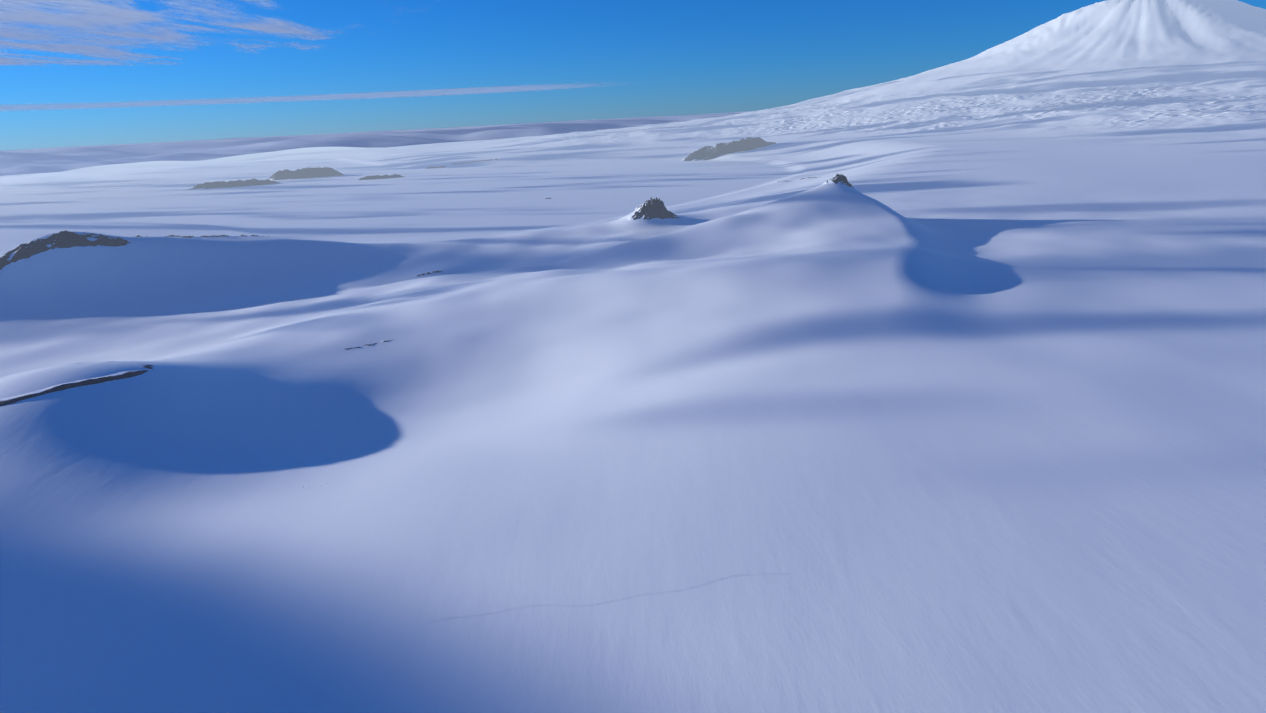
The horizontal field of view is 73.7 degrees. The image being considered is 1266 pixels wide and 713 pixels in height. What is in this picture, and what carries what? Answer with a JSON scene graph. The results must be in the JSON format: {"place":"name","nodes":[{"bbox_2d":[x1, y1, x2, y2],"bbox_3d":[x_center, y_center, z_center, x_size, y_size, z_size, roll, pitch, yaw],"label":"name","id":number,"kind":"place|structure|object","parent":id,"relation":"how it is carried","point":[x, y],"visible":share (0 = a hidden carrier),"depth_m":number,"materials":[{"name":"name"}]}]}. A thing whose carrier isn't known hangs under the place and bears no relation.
{"place":"outdoors","nodes":[
{"label":"outdoors","id":0,"kind":"place"},
{"bbox_2d":[0,0,418,65],"bbox_3d":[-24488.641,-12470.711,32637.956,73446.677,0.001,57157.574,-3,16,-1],"label":"cloud","id":1,"kind":"structure","parent":0,"point":[93,17],"depth_m":33288.23,"materials":[{"name":"white"}]},
{"bbox_2d":[0,82,629,111],"bbox_3d":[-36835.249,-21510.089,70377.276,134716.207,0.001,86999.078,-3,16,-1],"label":"cloud","id":2,"kind":"structure","parent":0,"point":[387,94],"depth_m":79445.83,"materials":[{"name":"white"}]},
{"bbox_2d":[0,111,751,175],"bbox_3d":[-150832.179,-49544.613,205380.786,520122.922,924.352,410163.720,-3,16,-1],"label":"cloud","id":3,"kind":"structure","parent":0,"point":[36,160],"depth_m":37484.48,"materials":[{"name":"white"}]},
{"bbox_2d":[0,0,1265,712],"bbox_3d":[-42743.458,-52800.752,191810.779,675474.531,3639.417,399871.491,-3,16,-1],"label":"terrain","id":4,"kind":"structure","parent":0,"point":[952,400],"depth_m":1406.13,"materials":[{"name":"white snow"}]},
{"bbox_2d":[0,230,130,269],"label":"rock outcrop","id":5,"kind":"object","parent":4,"relation":"on","point":[62,239],"visible":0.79,"depth_m":3699.84,"materials":[{"name":"grey stone"}]},
{"bbox_2d":[0,361,154,405],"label":"rock ridge","id":6,"kind":"structure","parent":4,"relation":"on","point":[146,367],"depth_m":1540.65,"materials":[{"name":"grey stone"}]},
{"bbox_2d":[135,235,185,236],"bbox_3d":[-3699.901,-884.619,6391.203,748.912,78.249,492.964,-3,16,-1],"label":"rock outcrop","id":7,"kind":"object","parent":4,"relation":"on","point":[161,236],"visible":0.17,"depth_m":6428.41,"materials":[{"name":"grey stone"}]},
{"bbox_2d":[179,235,257,237],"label":"hill rocks","id":8,"kind":"object","parent":4,"relation":"on","point":[219,236],"visible":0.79,"depth_m":6475.43,"materials":[{"name":"grey stone"}]},
{"bbox_2d":[186,179,278,189],"bbox_3d":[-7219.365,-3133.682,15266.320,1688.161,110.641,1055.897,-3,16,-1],"label":"rock outcrop","id":9,"kind":"object","parent":4,"relation":"on","point":[224,184],"visible":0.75,"depth_m":15108.85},
{"bbox_2d":[268,166,343,179],"bbox_3d":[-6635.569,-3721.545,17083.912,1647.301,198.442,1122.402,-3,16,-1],"label":"rock outcrop","id":10,"kind":"object","parent":4,"relation":"on","point":[308,172],"visible":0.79,"depth_m":16882.78,"materials":[{"name":"grey stone"}]},
{"bbox_2d":[344,339,390,349],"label":"rock","id":11,"kind":"object","parent":4,"relation":"on","point":[365,344],"visible":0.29,"depth_m":2203.52,"materials":[{"name":"grey stone"}]},
{"bbox_2d":[358,174,403,179],"bbox_3d":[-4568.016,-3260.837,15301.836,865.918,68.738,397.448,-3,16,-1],"label":"rock outcrop","id":12,"kind":"object","parent":4,"relation":"on","point":[379,177],"visible":0.9,"depth_m":15249.82,"materials":[{"name":"grey stone"}]},
{"bbox_2d":[416,271,441,276],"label":"rock","id":13,"kind":"object","parent":4,"relation":"on","point":[428,273],"visible":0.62,"depth_m":3711.26,"materials":[{"name":"grey stone"}]},
{"bbox_2d":[426,573,786,623],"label":"crevasse","id":14,"kind":"structure","parent":4,"relation":"on","point":[598,603],"depth_m":821.76,"materials":[{"name":"white"}]},
{"bbox_2d":[624,197,680,220],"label":"nunatak","id":15,"kind":"structure","parent":4,"relation":"on","point":[651,208],"depth_m":4832.21,"materials":[{"name":"grey stone"}]},
{"bbox_2d":[681,137,775,160],"bbox_3d":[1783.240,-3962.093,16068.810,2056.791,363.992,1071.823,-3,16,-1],"label":"headland rock","id":16,"kind":"object","parent":4,"relation":"on","point":[718,150],"visible":0.96,"depth_m":15848.12,"materials":[{"name":"grey stone"}]},
{"bbox_2d":[822,174,853,187],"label":"nunatak","id":17,"kind":"structure","parent":4,"relation":"on","point":[840,179],"depth_m":3970.31,"materials":[{"name":"grey stone"}]},
{"bbox_2d":[0,0,1265,150],"label":"sky","id":18,"kind":"structure","parent":0,"point":[677,57],"materials":[{"name":"blue"}]}
]}

